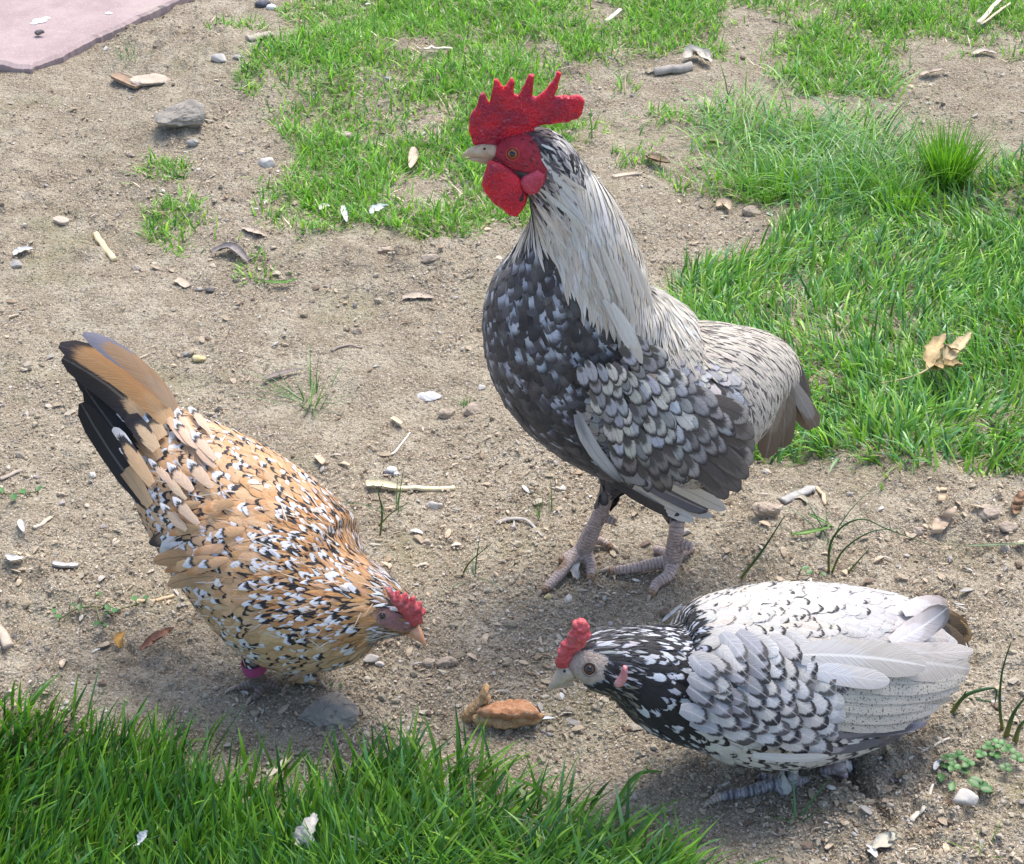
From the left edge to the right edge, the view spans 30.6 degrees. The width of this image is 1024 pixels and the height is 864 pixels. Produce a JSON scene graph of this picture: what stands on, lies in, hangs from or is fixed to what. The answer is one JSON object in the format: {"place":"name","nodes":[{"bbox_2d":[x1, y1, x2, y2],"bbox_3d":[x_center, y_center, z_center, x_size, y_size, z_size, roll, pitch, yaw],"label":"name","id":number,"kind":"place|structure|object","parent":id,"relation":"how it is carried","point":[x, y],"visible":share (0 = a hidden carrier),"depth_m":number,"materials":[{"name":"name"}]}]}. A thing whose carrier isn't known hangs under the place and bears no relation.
{"place":"outdoors","nodes":[
{"label":"outdoors","id":0,"kind":"place"},
{"bbox_2d":[0,0,191,72],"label":"concrete path","id":1,"kind":"structure","parent":0,"point":[71,28],"depth_m":2.64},
{"bbox_2d":[30,12,111,24],"bbox_3d":[-0.627,-0.591,2.663,0.116,0.002,0.022,-12,37,-17],"label":"bird dropping","id":2,"kind":"object","parent":1,"relation":"on","point":[39,20],"visible":1,"depth_m":2.65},
{"bbox_2d":[0,0,1023,863],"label":"ground","id":3,"kind":"structure","parent":0,"point":[380,384],"depth_m":1.89,"materials":[{"name":"soil"}]},
{"bbox_2d":[0,625,14,649],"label":"wood splinter","id":4,"kind":"object","parent":3,"relation":"on","point":[6,643],"visible":1,"depth_m":1.59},
{"bbox_2d":[0,468,22,480],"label":"twig","id":5,"kind":"object","parent":3,"relation":"on","point":[12,473],"visible":1,"depth_m":1.78,"materials":[{"name":"brown wood"}]},
{"bbox_2d":[5,554,24,560],"bbox_3d":[-0.442,0.113,1.668,0.016,0.007,0.011,-10,36,-15],"label":"petal","id":6,"kind":"object","parent":3,"relation":"on","point":[10,557],"visible":1,"depth_m":1.67,"materials":[{"name":"white plant"}]},
{"bbox_2d":[9,259,21,268],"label":"pebble","id":7,"kind":"object","parent":3,"relation":"on","point":[14,263],"visible":1,"depth_m":2.13,"materials":[{"name":"grey stone"}]},
{"bbox_2d":[0,485,41,499],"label":"creeping weed","id":8,"kind":"object","parent":3,"relation":"on","point":[13,496],"visible":1,"depth_m":1.75,"materials":[{"name":"green plant"}]},
{"bbox_2d":[12,246,33,255],"bbox_3d":[-0.563,-0.209,2.150,0.025,0.006,0.012,-26,43,-32],"label":"petal","id":9,"kind":"object","parent":3,"relation":"on","point":[17,250],"visible":1,"depth_m":2.15,"materials":[{"name":"white plant"}]},
{"bbox_2d":[32,516,52,528],"bbox_3d":[-0.429,0.083,1.712,0.006,0.008,0.026,15,38,20],"label":"straw piece","id":10,"kind":"object","parent":3,"relation":"on","point":[45,521],"visible":1,"depth_m":1.71,"materials":[{"name":"beige plant"}]},
{"bbox_2d":[53,215,68,224],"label":"pebble","id":11,"kind":"object","parent":3,"relation":"on","point":[61,220],"visible":1,"depth_m":2.21,"materials":[{"name":"beige stone"}]},
{"bbox_2d":[52,560,78,567],"bbox_3d":[-0.397,0.118,1.666,0.022,0.010,0.008,-14,37,-20],"label":"wood chip","id":12,"kind":"object","parent":3,"relation":"on","point":[55,563],"visible":1,"depth_m":1.66,"materials":[{"name":"beige wood"}]},
{"bbox_2d":[52,592,147,628],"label":"creeping weed","id":13,"kind":"object","parent":3,"relation":"on","point":[80,607],"visible":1,"depth_m":1.62,"materials":[{"name":"green plant"}]},
{"bbox_2d":[92,231,117,261],"bbox_3d":[-0.470,-0.214,2.161,0.010,0.007,0.074,-17,38,-22],"label":"straw piece","id":14,"kind":"object","parent":3,"relation":"on","point":[99,240],"visible":1,"depth_m":2.15,"materials":[{"name":"beige plant"}]},
{"bbox_2d":[113,632,123,647],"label":"dry leaf","id":15,"kind":"object","parent":3,"relation":"on","point":[118,639],"visible":1,"depth_m":1.59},
{"bbox_2d":[110,72,141,88],"bbox_3d":[-0.515,-0.470,2.507,0.054,0.006,0.018,27,43,33],"label":"wood chip","id":16,"kind":"object","parent":3,"relation":"on","point":[121,78],"visible":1,"depth_m":2.51,"materials":[{"name":"brown wood"}]},
{"bbox_2d":[111,39,152,63],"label":"grass sprig","id":17,"kind":"object","parent":3,"relation":"on","point":[126,52],"depth_m":2.57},
{"bbox_2d":[128,73,169,85],"bbox_3d":[-0.484,-0.470,2.504,0.057,0.013,0.035,0,35,0],"label":"stone","id":18,"kind":"object","parent":3,"relation":"on","point":[152,79],"visible":1,"depth_m":2.50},
{"bbox_2d":[130,594,174,602],"bbox_3d":[-0.315,0.147,1.639,0.039,0.004,0.008,-8,36,-12],"label":"straw piece","id":19,"kind":"object","parent":3,"relation":"on","point":[161,598],"visible":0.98,"depth_m":1.64,"materials":[{"name":"beige plant"}]},
{"bbox_2d":[140,627,173,649],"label":"dry leaf","id":20,"kind":"object","parent":3,"relation":"on","point":[151,639],"visible":1,"depth_m":1.58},
{"bbox_2d":[153,99,204,127],"bbox_3d":[-0.426,-0.404,2.389,0.065,0.035,0.046,-12,37,-17],"label":"stone","id":21,"kind":"object","parent":3,"relation":"on","point":[189,113],"visible":1,"depth_m":2.38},
{"bbox_2d":[174,276,190,287],"bbox_3d":[-0.365,-0.166,2.080,0.020,0.004,0.013,21,40,27],"label":"wood chip","id":22,"kind":"object","parent":3,"relation":"on","point":[183,282],"visible":1,"depth_m":2.08,"materials":[{"name":"beige wood"}]},
{"bbox_2d":[192,355,205,361],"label":"pebble","id":23,"kind":"object","parent":3,"relation":"on","point":[197,358],"visible":1,"depth_m":1.96,"materials":[{"name":"yellow stone"}]},
{"bbox_2d":[211,53,226,62],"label":"pebble","id":24,"kind":"object","parent":3,"relation":"on","point":[219,58],"visible":1,"depth_m":2.53,"materials":[{"name":"stone"}]},
{"bbox_2d":[211,242,248,261],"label":"dry leaf","id":25,"kind":"object","parent":3,"relation":"on","point":[238,250],"visible":1,"depth_m":2.12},
{"bbox_2d":[58,332,425,704],"bbox_3d":[-0.216,0.074,1.506,0.345,0.284,0.142,19,39,25],"label":"speckled hen","id":26,"kind":"object","parent":3,"relation":"on","point":[261,556],"visible":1,"depth_m":1.47,"materials":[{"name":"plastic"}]},
{"bbox_2d":[242,226,267,236],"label":"dry leaf","id":27,"kind":"object","parent":3,"relation":"on","point":[251,229],"visible":1,"depth_m":2.16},
{"bbox_2d":[245,31,274,41],"bbox_3d":[-0.349,-0.547,2.595,0.017,0.018,0.050,23,41,29],"label":"wood splinter","id":28,"kind":"object","parent":3,"relation":"on","point":[249,38],"visible":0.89,"depth_m":2.58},
{"bbox_2d":[255,0,275,9],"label":"bird dropping","id":29,"kind":"object","parent":3,"relation":"on","point":[263,4],"visible":1,"depth_m":2.71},
{"bbox_2d":[258,157,274,167],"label":"pebble","id":30,"kind":"object","parent":3,"relation":"on","point":[267,162],"visible":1,"depth_m":2.31,"materials":[{"name":"stone"}]},
{"bbox_2d":[262,278,297,282],"bbox_3d":[-0.257,-0.168,2.077,0.040,0.004,0.009,0,35,0],"label":"wide blade","id":31,"kind":"object","parent":3,"relation":"on","point":[278,281],"visible":1,"depth_m":2.08,"materials":[{"name":"green plant"}]},
{"bbox_2d":[262,368,301,380],"bbox_3d":[-0.237,-0.061,1.927,0.044,0.003,0.009,-19,39,-25],"label":"dropped feather","id":32,"kind":"object","parent":3,"relation":"on","point":[275,374],"visible":0.93,"depth_m":1.93,"materials":[{"name":"grey plant"}]},
{"bbox_2d":[229,343,349,418],"bbox_3d":[-0.214,-0.058,1.892,0.129,0.057,0.118,19,39,25],"label":"grass sprig","id":33,"kind":"object","parent":3,"relation":"on","point":[313,391],"depth_m":1.90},
{"bbox_2d":[314,454,325,464],"bbox_3d":[-0.184,0.026,1.796,0.008,0.004,0.015,-25,42,-31],"label":"wood chip","id":34,"kind":"object","parent":3,"relation":"on","point":[320,458],"visible":1,"depth_m":1.79,"materials":[{"name":"beige wood"}]},
{"bbox_2d":[298,691,359,730],"bbox_3d":[-0.146,0.229,1.524,0.041,0.021,0.041,27,43,33],"label":"stone","id":35,"kind":"object","parent":3,"relation":"on","point":[328,709],"visible":0.98,"depth_m":1.52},
{"bbox_2d":[363,654,378,661],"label":"pebble","id":36,"kind":"object","parent":3,"relation":"on","point":[371,658],"visible":0.98,"depth_m":1.58,"materials":[{"name":"stone"}]},
{"bbox_2d":[342,462,411,513],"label":"grass sprig","id":37,"kind":"object","parent":3,"relation":"on","point":[397,502],"depth_m":1.74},
{"bbox_2d":[369,203,387,213],"bbox_3d":[-0.157,-0.261,2.192,0.016,0.008,0.024,27,43,33],"label":"petal","id":38,"kind":"object","parent":3,"relation":"on","point":[377,207],"visible":1,"depth_m":2.19,"materials":[{"name":"white plant"}]},
{"bbox_2d":[365,479,398,488],"bbox_3d":[-0.123,0.050,1.776,0.032,0.007,0.013,0,35,0],"label":"stalk sheath","id":39,"kind":"object","parent":3,"relation":"on","point":[385,483],"visible":0.94,"depth_m":1.78,"materials":[{"name":"beige plant"}]},
{"bbox_2d":[378,247,392,253],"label":"soil clod","id":40,"kind":"object","parent":3,"relation":"on","point":[383,250],"visible":0.94,"depth_m":2.13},
{"bbox_2d":[0,662,778,863],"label":"foreground grass","id":41,"kind":"structure","parent":3,"relation":"on","point":[222,825],"depth_m":1.41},
{"bbox_2d":[133,830,147,846],"bbox_3d":[-0.271,0.298,1.365,0.012,0.016,0.010,0,35,0],"label":"petal","id":42,"kind":"object","parent":41,"relation":"on","point":[141,836],"visible":1,"depth_m":1.36,"materials":[{"name":"white plant"}]},
{"bbox_2d":[293,812,318,847],"bbox_3d":[-0.151,0.293,1.373,0.019,0.016,0.022,0,35,0],"label":"plant husk","id":43,"kind":"object","parent":41,"relation":"on","point":[311,821],"visible":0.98,"depth_m":1.37,"materials":[{"name":"white plant"}]},
{"bbox_2d":[383,466,397,477],"bbox_3d":[-0.117,0.038,1.800,0.014,0.007,0.013,-22,40,-28],"label":"bird dropping","id":44,"kind":"object","parent":3,"relation":"on","point":[391,470],"visible":0.98,"depth_m":1.80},
{"bbox_2d":[378,484,407,534],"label":"sprig","id":45,"kind":"object","parent":3,"relation":"on","point":[380,525],"visible":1,"depth_m":1.71,"materials":[{"name":"green plant"}]},
{"bbox_2d":[402,291,433,298],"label":"dry leaf","id":46,"kind":"object","parent":3,"relation":"on","point":[414,294],"visible":1,"depth_m":2.06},
{"bbox_2d":[388,485,454,491],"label":"plant stalk","id":47,"kind":"object","parent":3,"relation":"on","point":[426,488],"visible":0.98,"depth_m":1.78,"materials":[{"name":"beige plant"}]},
{"bbox_2d":[420,658,435,667],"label":"pebble","id":48,"kind":"object","parent":3,"relation":"on","point":[428,662],"visible":1,"depth_m":1.57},
{"bbox_2d":[417,391,441,400],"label":"stone","id":49,"kind":"object","parent":3,"relation":"on","point":[429,396],"visible":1,"depth_m":1.90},
{"bbox_2d":[421,254,439,262],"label":"soil clod","id":50,"kind":"object","parent":3,"relation":"on","point":[428,258],"visible":1,"depth_m":2.09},
{"bbox_2d":[425,501,442,509],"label":"pebble","id":51,"kind":"object","parent":3,"relation":"on","point":[434,505],"visible":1,"depth_m":1.76,"materials":[{"name":"stone"}]},
{"bbox_2d":[437,409,455,418],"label":"soil clod","id":52,"kind":"object","parent":3,"relation":"on","point":[445,413],"visible":1,"depth_m":1.88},
{"bbox_2d":[436,656,457,667],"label":"soil clod","id":53,"kind":"object","parent":3,"relation":"on","point":[447,661],"visible":1,"depth_m":1.57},
{"bbox_2d":[430,531,511,598],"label":"grass sprig","id":54,"kind":"object","parent":3,"relation":"on","point":[472,566],"depth_m":1.66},
{"bbox_2d":[463,402,481,415],"bbox_3d":[-0.039,-0.022,1.880,0.020,0.014,0.013,-21,40,-28],"label":"soil clod","id":55,"kind":"object","parent":3,"relation":"on","point":[473,408],"visible":1,"depth_m":1.88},
{"bbox_2d":[461,683,544,729],"bbox_3d":[-0.008,0.223,1.503,0.069,0.050,0.030,0,35,0],"label":"bread crust","id":56,"kind":"object","parent":3,"relation":"on","point":[506,714],"visible":0.99,"depth_m":1.49},
{"bbox_2d":[0,0,1023,863],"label":"soil crumbs","id":57,"kind":"object","parent":3,"relation":"on","point":[822,804],"visible":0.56,"depth_m":1.63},
{"bbox_2d":[0,0,1023,863],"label":"plant litter","id":58,"kind":"object","parent":3,"relation":"on","point":[578,726],"visible":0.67,"depth_m":1.68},
{"bbox_2d":[495,517,543,536],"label":"twig","id":59,"kind":"object","parent":3,"relation":"on","point":[506,519],"visible":1,"depth_m":1.74,"materials":[{"name":"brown wood"}]},
{"bbox_2d":[515,474,552,518],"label":"grass sprig","id":60,"kind":"object","parent":3,"relation":"on","point":[538,513],"depth_m":1.75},
{"bbox_2d":[570,562,579,579],"bbox_3d":[0.056,0.124,1.658,0.009,0.010,0.014,0,35,0],"label":"dropped feather","id":61,"kind":"object","parent":3,"relation":"on","point":[574,569],"visible":1,"depth_m":1.66,"materials":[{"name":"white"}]},
{"bbox_2d":[604,8,621,21],"bbox_3d":[0.145,-0.599,2.691,0.008,0.005,0.052,16,38,21],"label":"straw piece","id":62,"kind":"object","parent":3,"relation":"on","point":[614,14],"visible":0.99,"depth_m":2.69,"materials":[{"name":"beige plant"}]},
{"bbox_2d":[612,171,641,177],"bbox_3d":[0.140,-0.316,2.293,0.040,0.006,0.011,-15,38,-21],"label":"wood chip","id":63,"kind":"object","parent":3,"relation":"on","point":[633,173],"visible":1,"depth_m":2.29,"materials":[{"name":"beige wood"}]},
{"bbox_2d":[593,770,661,855],"bbox_3d":[0.079,0.282,1.395,0.019,0.007,0.101,21,40,27],"label":"wide blade","id":64,"kind":"object","parent":3,"relation":"on","point":[633,778],"visible":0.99,"depth_m":1.41,"materials":[{"name":"green plant"}]},
{"bbox_2d":[462,71,819,602],"bbox_3d":[0.115,-0.084,1.547,0.307,0.485,0.152,0,35,0],"label":"rooster","id":65,"kind":"object","parent":3,"relation":"on","point":[613,370],"visible":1,"depth_m":1.51},
{"bbox_2d":[645,153,669,162],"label":"dry leaf","id":66,"kind":"object","parent":3,"relation":"on","point":[656,157],"visible":1,"depth_m":2.31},
{"bbox_2d":[662,604,681,621],"bbox_3d":[0.138,0.156,1.615,0.018,0.012,0.012,0,35,0],"label":"dropped feather","id":67,"kind":"object","parent":3,"relation":"on","point":[672,612],"visible":1,"depth_m":1.61,"materials":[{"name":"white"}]},
{"bbox_2d":[653,61,693,75],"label":"twig","id":68,"kind":"object","parent":3,"relation":"on","point":[681,68],"visible":1,"depth_m":2.54,"materials":[{"name":"grey wood"}]},
{"bbox_2d":[682,44,712,62],"bbox_3d":[0.259,-0.519,2.567,0.049,0.015,0.032,19,39,25],"label":"plant husk","id":69,"kind":"object","parent":3,"relation":"on","point":[690,50],"visible":1,"depth_m":2.57,"materials":[{"name":"beige plant"}]},
{"bbox_2d":[696,97,714,110],"bbox_3d":[0.255,-0.430,2.464,0.025,0.016,0.026,0,35,0],"label":"pebble","id":70,"kind":"object","parent":3,"relation":"on","point":[701,101],"visible":0.49,"depth_m":2.46,"materials":[{"name":"beige stone"}]},
{"bbox_2d":[716,197,731,209],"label":"dry leaf","id":71,"kind":"object","parent":3,"relation":"on","point":[726,203],"visible":1,"depth_m":2.24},
{"bbox_2d":[742,205,760,216],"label":"soil clod","id":72,"kind":"object","parent":3,"relation":"on","point":[749,210],"visible":1,"depth_m":2.22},
{"bbox_2d":[548,580,972,807],"bbox_3d":[0.194,0.192,1.435,0.335,0.187,0.153,0,35,0],"label":"white hen","id":73,"kind":"object","parent":3,"relation":"on","point":[784,679],"visible":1,"depth_m":1.38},
{"bbox_2d":[739,515,784,579],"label":"onion stalk","id":74,"kind":"object","parent":3,"relation":"on","point":[751,564],"visible":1,"depth_m":1.65,"materials":[{"name":"green plant"}]},
{"bbox_2d":[752,502,782,518],"bbox_3d":[0.234,0.071,1.715,0.029,0.018,0.020,0,35,0],"label":"soil clod","id":75,"kind":"object","parent":3,"relation":"on","point":[764,509],"visible":1,"depth_m":1.71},
{"bbox_2d":[719,141,820,201],"bbox_3d":[0.316,-0.318,2.257,0.124,0.070,0.119,-17,38,-22],"label":"grass tuft","id":76,"kind":"object","parent":3,"relation":"on","point":[795,176],"visible":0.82,"depth_m":2.26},
{"bbox_2d":[777,485,815,503],"bbox_3d":[0.270,0.058,1.759,0.050,0.012,0.013,-28,43,-34],"label":"wood splinter","id":77,"kind":"object","parent":3,"relation":"on","point":[793,495],"visible":0.99,"depth_m":1.75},
{"bbox_2d":[775,771,828,824],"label":"grass sprig","id":78,"kind":"object","parent":3,"relation":"on","point":[807,806],"depth_m":1.41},
{"bbox_2d":[791,526,831,534],"bbox_3d":[0.274,0.090,1.703,0.046,0.008,0.006,-13,37,-18],"label":"wide blade","id":79,"kind":"object","parent":3,"relation":"on","point":[810,531],"visible":1,"depth_m":1.70,"materials":[{"name":"green plant"}]},
{"bbox_2d":[661,43,972,217],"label":"lax grass","id":80,"kind":"structure","parent":3,"relation":"on","point":[828,142],"depth_m":2.34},
{"bbox_2d":[815,486,827,505],"bbox_3d":[0.291,0.060,1.760,0.008,0.006,0.032,0,35,0],"label":"wood splinter","id":81,"kind":"object","parent":3,"relation":"on","point":[822,494],"visible":1,"depth_m":1.76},
{"bbox_2d":[779,480,888,552],"bbox_3d":[0.279,0.071,1.708,0.098,0.054,0.120,21,40,27],"label":"grass sprig","id":82,"kind":"object","parent":3,"relation":"on","point":[825,520],"depth_m":1.71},
{"bbox_2d":[806,131,900,202],"bbox_3d":[0.407,-0.317,2.259,0.125,0.067,0.125,0,35,0],"label":"grass tuft","id":83,"kind":"object","parent":3,"relation":"on","point":[862,171],"visible":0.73,"depth_m":2.26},
{"bbox_2d":[866,844,877,857],"bbox_3d":[0.266,0.310,1.384,0.008,0.008,0.018,0,35,0],"label":"petal","id":84,"kind":"object","parent":3,"relation":"on","point":[872,851],"visible":1,"depth_m":1.39,"materials":[{"name":"white plant"}]},
{"bbox_2d":[827,518,931,572],"bbox_3d":[0.325,0.101,1.654,0.091,0.064,0.005,0,35,0],"label":"onion stalk","id":85,"kind":"object","parent":3,"relation":"on","point":[839,555],"visible":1,"depth_m":1.65,"materials":[{"name":"green plant"}]},
{"bbox_2d":[872,831,897,848],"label":"dry leaf","id":86,"kind":"object","parent":3,"relation":"on","point":[883,839],"visible":1,"depth_m":1.39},
{"bbox_2d":[805,376,993,489],"bbox_3d":[0.378,-0.009,1.841,0.233,0.042,0.153,-15,38,-20],"label":"grass sprig","id":87,"kind":"object","parent":3,"relation":"on","point":[881,485],"depth_m":1.84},
{"bbox_2d":[857,152,951,214],"bbox_3d":[0.467,-0.293,2.232,0.129,0.064,0.120,0,35,0],"label":"grass tuft","id":88,"kind":"object","parent":3,"relation":"on","point":[908,191],"visible":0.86,"depth_m":2.23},
{"bbox_2d":[912,527,927,535],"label":"soil clod","id":89,"kind":"object","parent":3,"relation":"on","point":[918,531],"visible":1,"depth_m":1.72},
{"bbox_2d":[909,783,933,822],"bbox_3d":[0.315,0.281,1.427,0.008,0.007,0.047,21,40,27],"label":"straw piece","id":90,"kind":"object","parent":3,"relation":"on","point":[915,815],"visible":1,"depth_m":1.42,"materials":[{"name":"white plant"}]},
{"bbox_2d":[919,67,942,75],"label":"dry leaf","id":91,"kind":"object","parent":3,"relation":"on","point":[927,71],"visible":1,"depth_m":2.55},
{"bbox_2d":[938,487,946,502],"bbox_3d":[0.403,0.058,1.752,0.010,0.007,0.020,0,35,0],"label":"wood chip","id":92,"kind":"object","parent":3,"relation":"on","point":[942,495],"visible":1,"depth_m":1.75,"materials":[{"name":"beige wood"}]},
{"bbox_2d":[932,506,956,533],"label":"dry leaf","id":93,"kind":"object","parent":3,"relation":"on","point":[940,523],"visible":1,"depth_m":1.72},
{"bbox_2d":[937,773,955,790],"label":"broad weed","id":94,"kind":"object","parent":3,"relation":"on","point":[952,786],"visible":1,"depth_m":1.44,"materials":[{"name":"green plant"}]},
{"bbox_2d":[902,107,1010,191],"bbox_3d":[0.535,-0.339,2.274,0.143,0.092,0.138,10,36,14],"label":"grass tuft","id":95,"kind":"object","parent":3,"relation":"on","point":[957,160],"visible":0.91,"depth_m":2.27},
{"bbox_2d":[939,750,974,774],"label":"clover plant","id":96,"kind":"object","parent":3,"relation":"on","point":[952,763],"visible":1,"depth_m":1.46,"materials":[{"name":"green plant"}]},
{"bbox_2d":[952,788,978,805],"bbox_3d":[0.346,0.280,1.427,0.020,0.014,0.013,0,35,0],"label":"stone","id":97,"kind":"object","parent":3,"relation":"on","point":[965,797],"visible":1,"depth_m":1.42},
{"bbox_2d":[950,687,996,714],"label":"onion stalk","id":98,"kind":"object","parent":3,"relation":"on","point":[965,695],"visible":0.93,"depth_m":1.50,"materials":[{"name":"green plant"}]},
{"bbox_2d":[946,818,1002,863],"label":"grass sprig","id":99,"kind":"object","parent":3,"relation":"on","point":[982,842],"depth_m":1.39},
{"bbox_2d":[968,776,993,793],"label":"broad weed","id":100,"kind":"object","parent":3,"relation":"on","point":[980,784],"visible":1,"depth_m":1.44,"materials":[{"name":"green plant"}]},
{"bbox_2d":[972,48,996,53],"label":"dry leaf","id":101,"kind":"object","parent":3,"relation":"on","point":[979,50],"visible":1,"depth_m":2.60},
{"bbox_2d":[977,505,1000,520],"bbox_3d":[0.438,0.075,1.720,0.022,0.013,0.016,0,35,0],"label":"soil clod","id":102,"kind":"object","parent":3,"relation":"on","point":[986,512],"visible":1,"depth_m":1.72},
{"bbox_2d":[976,0,1001,23],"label":"straw piece","id":103,"kind":"object","parent":3,"relation":"on","point":[986,15],"visible":1,"depth_m":2.68,"materials":[{"name":"beige plant"}]},
{"bbox_2d":[963,542,1023,545],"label":"wide blade","id":104,"kind":"object","parent":3,"relation":"on","point":[995,544],"visible":1,"depth_m":1.69,"materials":[{"name":"beige plant"}]},
{"bbox_2d":[975,738,1023,771],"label":"clover plant","id":105,"kind":"object","parent":3,"relation":"on","point":[1006,766],"visible":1,"depth_m":1.47,"materials":[{"name":"green plant"}]},
{"bbox_2d":[999,521,1017,531],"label":"soil clod","id":106,"kind":"object","parent":3,"relation":"on","point":[1006,526],"visible":1,"depth_m":1.71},
{"bbox_2d":[998,641,1023,743],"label":"onion stalk","id":107,"kind":"object","parent":3,"relation":"on","point":[1008,729],"visible":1,"depth_m":1.49,"materials":[{"name":"green plant"}]},
{"bbox_2d":[1011,491,1023,514],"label":"dry leaf","id":108,"kind":"object","parent":3,"relation":"on","point":[1017,503],"visible":1,"depth_m":1.73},
{"bbox_2d":[119,0,1023,288],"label":"turf grass","id":109,"kind":"structure","parent":0,"point":[365,28],"depth_m":2.53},
{"bbox_2d":[408,147,418,167],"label":"dry leaf","id":110,"kind":"object","parent":109,"relation":"on","point":[413,151],"visible":1,"depth_m":2.32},
{"bbox_2d":[979,3,1010,24],"bbox_3d":[0.693,-0.600,2.685,0.007,0.005,0.102,23,41,29],"label":"straw piece","id":111,"kind":"object","parent":109,"relation":"on","point":[994,14],"visible":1,"depth_m":2.68,"materials":[{"name":"beige plant"}]},
{"bbox_2d":[654,135,1023,478],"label":"lawn grass","id":112,"kind":"structure","parent":0,"point":[969,267],"depth_m":2.03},
{"bbox_2d":[880,332,971,383],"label":"dry leaf","id":113,"kind":"object","parent":112,"relation":"on","point":[935,347],"visible":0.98,"depth_m":1.92,"materials":[{"name":"beige plant"}]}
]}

